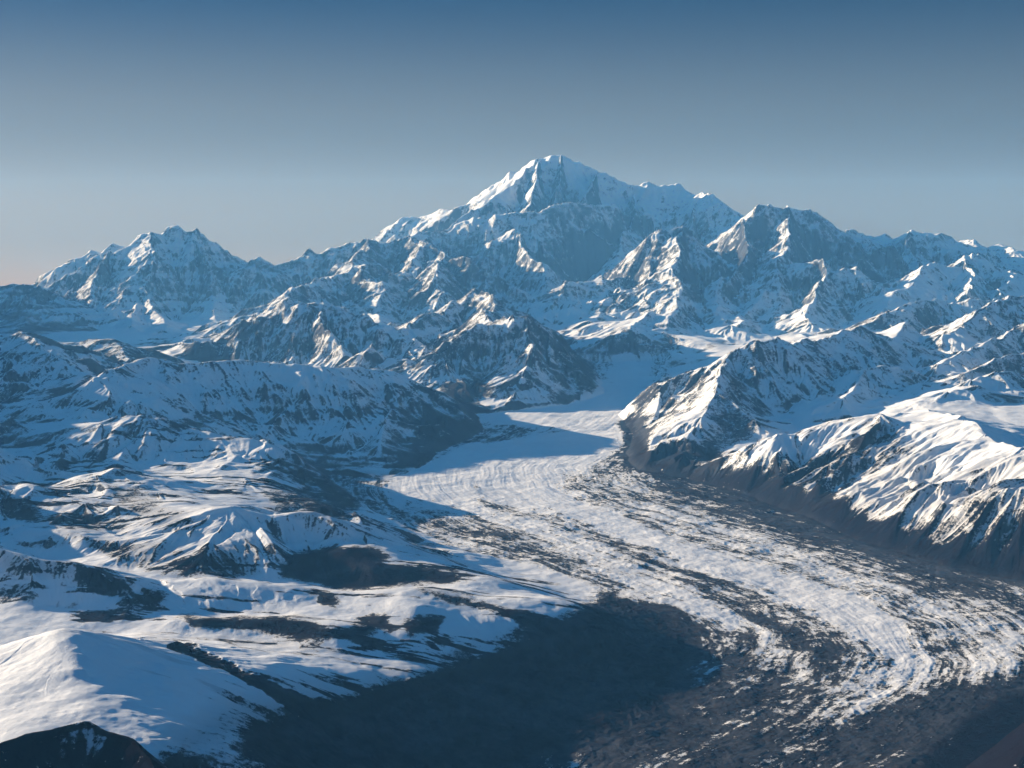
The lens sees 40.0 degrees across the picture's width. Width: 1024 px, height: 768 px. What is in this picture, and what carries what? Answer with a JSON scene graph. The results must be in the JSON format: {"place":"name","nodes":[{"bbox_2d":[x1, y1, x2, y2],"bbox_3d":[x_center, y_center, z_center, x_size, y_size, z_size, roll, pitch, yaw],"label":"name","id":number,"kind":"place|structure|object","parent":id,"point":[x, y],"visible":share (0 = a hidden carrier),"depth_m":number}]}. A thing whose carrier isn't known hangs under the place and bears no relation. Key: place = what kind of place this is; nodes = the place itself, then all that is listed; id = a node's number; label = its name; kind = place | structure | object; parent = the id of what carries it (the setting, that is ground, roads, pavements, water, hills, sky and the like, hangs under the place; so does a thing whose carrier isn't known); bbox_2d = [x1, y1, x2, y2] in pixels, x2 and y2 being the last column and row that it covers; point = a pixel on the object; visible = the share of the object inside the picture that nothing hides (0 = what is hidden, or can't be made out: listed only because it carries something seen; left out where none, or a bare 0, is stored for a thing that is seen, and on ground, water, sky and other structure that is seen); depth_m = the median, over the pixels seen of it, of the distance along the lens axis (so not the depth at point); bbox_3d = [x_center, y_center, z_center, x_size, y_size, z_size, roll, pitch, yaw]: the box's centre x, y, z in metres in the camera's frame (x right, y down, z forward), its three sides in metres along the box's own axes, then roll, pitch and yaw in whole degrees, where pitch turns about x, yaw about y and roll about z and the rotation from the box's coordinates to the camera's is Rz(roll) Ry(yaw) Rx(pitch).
{"place":"outdoors","nodes":[
{"label":"outdoors","id":0,"kind":"place"},
{"bbox_2d":[0,283,120,333],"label":"rock mountain","id":1,"kind":"structure","parent":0,"point":[28,308],"depth_m":3323.32},
{"bbox_2d":[0,395,130,560],"bbox_3d":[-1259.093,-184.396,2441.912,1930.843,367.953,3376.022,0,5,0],"label":"mountain range","id":2,"kind":"structure","parent":0,"point":[14,469],"depth_m":1094.29},
{"bbox_2d":[0,721,166,767],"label":"rock hill","id":3,"kind":"structure","parent":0,"point":[84,744],"depth_m":480.02},
{"bbox_2d":[0,331,184,448],"bbox_3d":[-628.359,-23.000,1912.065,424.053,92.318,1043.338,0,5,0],"label":"rock mountain","id":4,"kind":"structure","parent":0,"point":[31,363],"depth_m":1884.69},
{"bbox_2d":[32,225,273,334],"bbox_3d":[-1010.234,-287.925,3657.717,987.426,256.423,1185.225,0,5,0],"label":"snow mountain","id":5,"kind":"structure","parent":0,"point":[150,283],"depth_m":3602.10},
{"bbox_2d":[0,628,390,767],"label":"snow hill","id":6,"kind":"structure","parent":0,"point":[170,700],"depth_m":662.08},
{"bbox_2d":[0,415,424,543],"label":"snow mountain","id":7,"kind":"structure","parent":0,"point":[116,460],"depth_m":1315.85},
{"bbox_2d":[0,357,493,474],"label":"rock mountain","id":8,"kind":"structure","parent":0,"point":[324,417],"depth_m":1671.74},
{"bbox_2d":[0,498,505,622],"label":"snow hill","id":9,"kind":"structure","parent":0,"point":[115,568],"depth_m":1004.24},
{"bbox_2d":[128,236,532,369],"bbox_3d":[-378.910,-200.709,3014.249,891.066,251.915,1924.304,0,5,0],"label":"mountain range","id":10,"kind":"structure","parent":0,"point":[354,304],"depth_m":3046.73},
{"bbox_2d":[76,543,626,676],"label":"snow hill","id":11,"kind":"structure","parent":0,"point":[331,598],"depth_m":884.45},
{"bbox_2d":[0,330,1023,767],"bbox_3d":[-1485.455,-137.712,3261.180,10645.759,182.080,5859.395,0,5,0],"label":"snowfield","id":12,"kind":"structure","parent":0,"point":[450,708],"depth_m":800.21},
{"bbox_2d":[0,0,1023,285],"label":"sky","id":13,"kind":"structure","parent":0,"point":[276,131]},
{"bbox_2d":[385,288,680,410],"bbox_3d":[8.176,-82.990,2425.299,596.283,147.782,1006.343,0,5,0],"label":"rock mountain","id":14,"kind":"structure","parent":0,"point":[490,351],"depth_m":2151.00},
{"bbox_2d":[372,154,743,297],"bbox_3d":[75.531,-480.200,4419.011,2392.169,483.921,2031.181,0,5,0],"label":"snow mountain","id":15,"kind":"structure","parent":0,"point":[537,227],"depth_m":4137.39},
{"bbox_2d":[518,226,778,370],"bbox_3d":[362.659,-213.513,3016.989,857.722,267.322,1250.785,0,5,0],"label":"mountain","id":16,"kind":"structure","parent":0,"point":[658,294],"depth_m":3043.81},
{"bbox_2d":[325,358,1023,767],"bbox_3d":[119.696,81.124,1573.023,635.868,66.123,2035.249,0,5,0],"label":"glacier","id":17,"kind":"object","parent":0,"point":[811,640],"visible":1,"depth_m":1030.99},
{"bbox_2d":[559,322,949,473],"bbox_3d":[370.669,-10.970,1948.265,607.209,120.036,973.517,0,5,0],"label":"rock mountain","id":18,"kind":"structure","parent":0,"point":[736,400],"depth_m":1792.74},
{"bbox_2d":[682,414,904,499],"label":"rock mountain","id":19,"kind":"structure","parent":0,"point":[766,467],"depth_m":1408.02},
{"bbox_2d":[696,204,913,344],"bbox_3d":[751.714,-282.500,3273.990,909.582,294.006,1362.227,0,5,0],"label":"rock mountain","id":20,"kind":"structure","parent":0,"point":[805,273],"depth_m":3227.61},
{"bbox_2d":[787,365,939,421],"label":"snow mountain","id":21,"kind":"structure","parent":0,"point":[858,393],"depth_m":1764.04},
{"bbox_2d":[771,410,1023,575],"bbox_3d":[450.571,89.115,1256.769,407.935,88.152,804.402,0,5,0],"label":"snow mountain","id":22,"kind":"structure","parent":0,"point":[946,486],"depth_m":1224.12},
{"bbox_2d":[798,295,1023,415],"bbox_3d":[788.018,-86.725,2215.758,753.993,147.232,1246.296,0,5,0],"label":"mountain range","id":23,"kind":"structure","parent":0,"point":[979,343],"depth_m":2049.27},
{"bbox_2d":[839,229,1023,328],"bbox_3d":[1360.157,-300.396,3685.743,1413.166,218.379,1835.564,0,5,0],"label":"mountain range","id":24,"kind":"structure","parent":0,"point":[947,269],"depth_m":3194.29},
{"bbox_2d":[965,722,1023,767],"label":"rock hill","id":25,"kind":"structure","parent":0,"point":[1007,751],"depth_m":633.10}
]}

